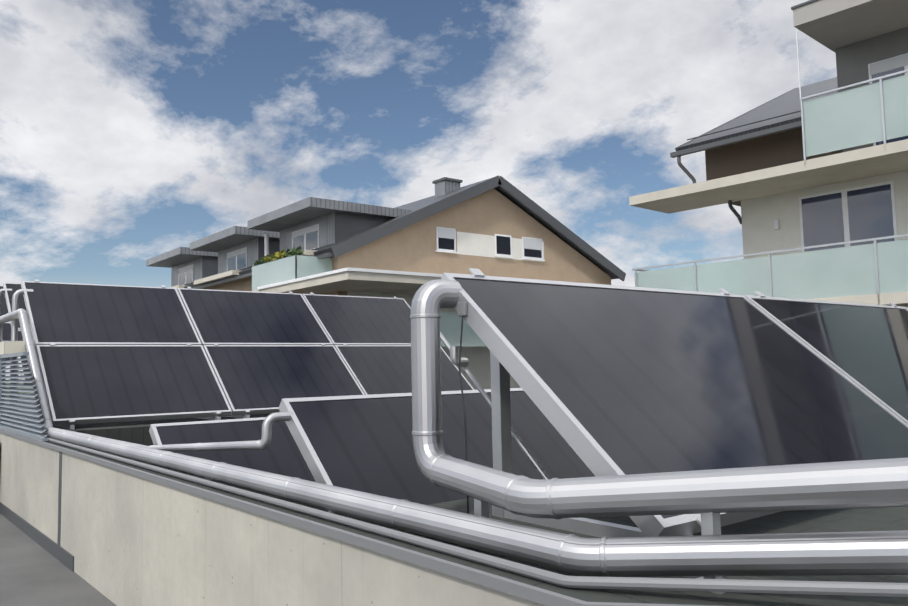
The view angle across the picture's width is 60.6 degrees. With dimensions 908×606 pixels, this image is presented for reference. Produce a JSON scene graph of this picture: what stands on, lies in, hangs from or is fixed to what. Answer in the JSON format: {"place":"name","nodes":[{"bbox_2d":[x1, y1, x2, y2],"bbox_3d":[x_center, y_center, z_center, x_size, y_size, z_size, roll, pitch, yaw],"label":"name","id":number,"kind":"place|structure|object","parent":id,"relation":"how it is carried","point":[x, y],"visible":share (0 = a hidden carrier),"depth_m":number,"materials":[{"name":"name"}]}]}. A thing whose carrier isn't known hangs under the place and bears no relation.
{"place":"outdoors","nodes":[
{"label":"outdoors","id":0,"kind":"place"},
{"bbox_2d":[5,379,32,396],"bbox_3d":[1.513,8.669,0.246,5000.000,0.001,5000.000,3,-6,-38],"label":"ground","id":1,"kind":"structure","parent":0,"point":[19,388],"depth_m":540.13,"materials":[{"name":"grey"}]},
{"bbox_2d":[146,175,625,389],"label":"house","id":2,"kind":"structure","parent":1,"relation":"on","point":[499,226],"depth_m":23.91,"materials":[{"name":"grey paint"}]},
{"bbox_2d":[264,234,268,255],"bbox_3d":[-5.963,-1.751,24.756,0.133,0.900,0.140,3,-6,-38],"label":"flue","id":3,"kind":"object","parent":2,"relation":"on","point":[266,238],"visible":0.66,"depth_m":24.71,"materials":[{"name":"white metal"}]},
{"bbox_2d":[252,246,305,265],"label":"plants","id":4,"kind":"object","parent":2,"relation":"on","point":[293,251],"visible":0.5,"depth_m":21.69,"materials":[{"name":"green plant"}]},
{"bbox_2d":[629,0,907,306],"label":"building","id":5,"kind":"structure","parent":1,"relation":"on","point":[811,180],"depth_m":17.34,"materials":[{"name":"white paint"}]},
{"bbox_2d":[677,155,695,183],"bbox_3d":[5.914,-3.229,19.737,0.525,1.000,0.086,0,-5,-20],"label":"downpipe","id":6,"kind":"object","parent":5,"relation":"attached to","point":[687,172],"visible":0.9,"depth_m":19.70,"materials":[{"name":"grey metal"}]},
{"bbox_2d":[728,200,741,223],"bbox_3d":[7.054,-2.267,19.419,0.443,0.580,0.124,1,-5,-26],"label":"downpipe","id":7,"kind":"object","parent":5,"relation":"attached to","point":[734,211],"visible":0.94,"depth_m":19.37,"materials":[{"name":"grey metal"}]},
{"bbox_2d":[0,451,73,571],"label":"wall trim","id":8,"kind":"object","parent":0,"point":[58,552],"depth_m":7.25,"materials":[{"name":"grey metal"}]},
{"bbox_2d":[0,397,116,605],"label":"ground","id":9,"kind":"structure","parent":0,"point":[33,573],"depth_m":6.33,"materials":[{"name":"grey concrete"}]},
{"bbox_2d":[0,285,10,403],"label":"array","id":10,"kind":"object","parent":9,"relation":"on","point":[6,329],"depth_m":18.07,"materials":[{"name":"metal"}]},
{"bbox_2d":[0,420,907,605],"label":"wall","id":11,"kind":"structure","parent":9,"relation":"on","point":[132,535],"depth_m":3.96,"materials":[{"name":"concrete"}]},
{"bbox_2d":[9,289,32,421],"bbox_3d":[-6.189,0.741,11.108,0.266,1.908,0.092,3,-6,-38],"label":"pipe","id":12,"kind":"object","parent":11,"relation":"on","point":[15,306],"visible":0.58,"depth_m":11.06,"materials":[{"name":"metal"}]},
{"bbox_2d":[0,341,48,441],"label":"louvre","id":13,"kind":"object","parent":11,"relation":"on","point":[33,429],"visible":0.94,"depth_m":9.01,"materials":[{"name":"grey metal"}]},
{"bbox_2d":[53,427,148,446],"bbox_3d":[-3.478,1.290,7.485,0.032,0.049,3.550,3,-6,-38],"label":"pipe","id":14,"kind":"object","parent":11,"relation":"on","point":[110,439],"visible":0.12,"depth_m":6.92,"materials":[{"name":"metal"}]},
{"bbox_2d":[149,412,293,451],"bbox_3d":[-1.671,0.905,5.330,0.191,0.375,2.119,3,-6,-38],"label":"pipe","id":15,"kind":"object","parent":11,"relation":"on","point":[269,421],"visible":0.98,"depth_m":4.72,"materials":[{"name":"metal"}]},
{"bbox_2d":[0,308,907,576],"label":"pipe","id":16,"kind":"object","parent":11,"relation":"on","point":[841,553],"visible":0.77,"depth_m":2.36,"materials":[{"name":"metal"}]},
{"bbox_2d":[34,268,896,593],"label":"mounting clamps","id":17,"kind":"object","parent":11,"relation":"on","point":[710,522],"visible":0.4,"depth_m":2.90,"materials":[{"name":"metal"}]},
{"bbox_2d":[47,437,907,596],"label":"conduit","id":18,"kind":"object","parent":11,"relation":"on","point":[796,587],"visible":0.88,"depth_m":2.26,"materials":[{"name":"silver metal"}]},
{"bbox_2d":[7,413,907,537],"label":"roof","id":19,"kind":"structure","parent":9,"relation":"on","point":[833,520],"depth_m":3.27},
{"bbox_2d":[3,282,36,412],"bbox_3d":[-5.352,0.864,16.171,6.760,2.473,2.437,3,-6,-38],"label":"array","id":20,"kind":"object","parent":19,"relation":"on","point":[14,287],"visible":0.1,"depth_m":14.69,"materials":[{"name":"metal"}]},
{"bbox_2d":[0,288,11,314],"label":"pipe","id":21,"kind":"object","parent":20,"relation":"attached to","point":[2,290],"visible":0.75,"depth_m":14.85,"materials":[{"name":"metal"}]},
{"bbox_2d":[149,417,315,481],"bbox_3d":[0.659,1.717,8.370,7.330,1.223,1.277,3,-6,-38],"label":"solar panel","id":22,"kind":"object","parent":19,"relation":"on","point":[281,454],"depth_m":6.77,"materials":[{"name":"glass"}]},
{"bbox_2d":[21,281,473,428],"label":"solar panels","id":23,"kind":"object","parent":19,"relation":"on","point":[119,353],"visible":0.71,"depth_m":11.72,"materials":[{"name":"glass"}]},
{"bbox_2d":[278,388,595,504],"bbox_3d":[2.191,1.396,6.455,7.330,1.483,1.277,3,-6,-38],"label":"solar panel","id":24,"kind":"object","parent":19,"relation":"on","point":[362,443],"visible":0.08,"depth_m":4.81,"materials":[{"name":"glass"}]},
{"bbox_2d":[440,331,549,478],"bbox_3d":[0.212,0.523,3.628,0.023,0.938,1.046,3,-6,-38],"label":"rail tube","id":25,"kind":"object","parent":19,"relation":"on","point":[523,447],"depth_m":3.55,"materials":[{"name":"metal"}]},
{"bbox_2d":[450,346,468,366],"bbox_3d":[0.022,0.262,3.808,0.092,0.099,0.044,3,-6,-38],"label":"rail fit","id":26,"kind":"object","parent":25,"relation":"attached to","point":[454,354],"visible":0.92,"depth_m":3.78,"materials":[{"name":"metal"}]},
{"bbox_2d":[441,273,907,537],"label":"solar panel","id":27,"kind":"object","parent":19,"relation":"on","point":[611,380],"visible":0.79,"depth_m":3.60,"materials":[{"name":"glass"}]},
{"bbox_2d":[457,302,466,315],"bbox_3d":[0.036,0.026,3.362,0.019,0.060,0.050,3,-6,-38],"label":"junction box","id":28,"kind":"object","parent":27,"relation":"attached to","point":[461,308],"visible":1,"depth_m":3.35,"materials":[{"name":"grey plastic"}]},
{"bbox_2d":[459,316,468,513],"bbox_3d":[0.038,0.458,3.253,0.030,0.880,0.160,-1,-5,0],"label":"cable","id":29,"kind":"object","parent":27,"relation":"attached to","point":[463,403],"visible":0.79,"depth_m":3.23,"materials":[{"name":"black plastic"}]},
{"bbox_2d":[410,279,907,519],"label":"pipe","id":30,"kind":"object","parent":27,"relation":"attached to","point":[876,483],"visible":0.98,"depth_m":2.40,"materials":[{"name":"metal"}]},
{"bbox_2d":[0,0,836,379],"label":"sky","id":31,"kind":"structure","parent":0,"point":[133,132],"materials":[{"name":"blue"}]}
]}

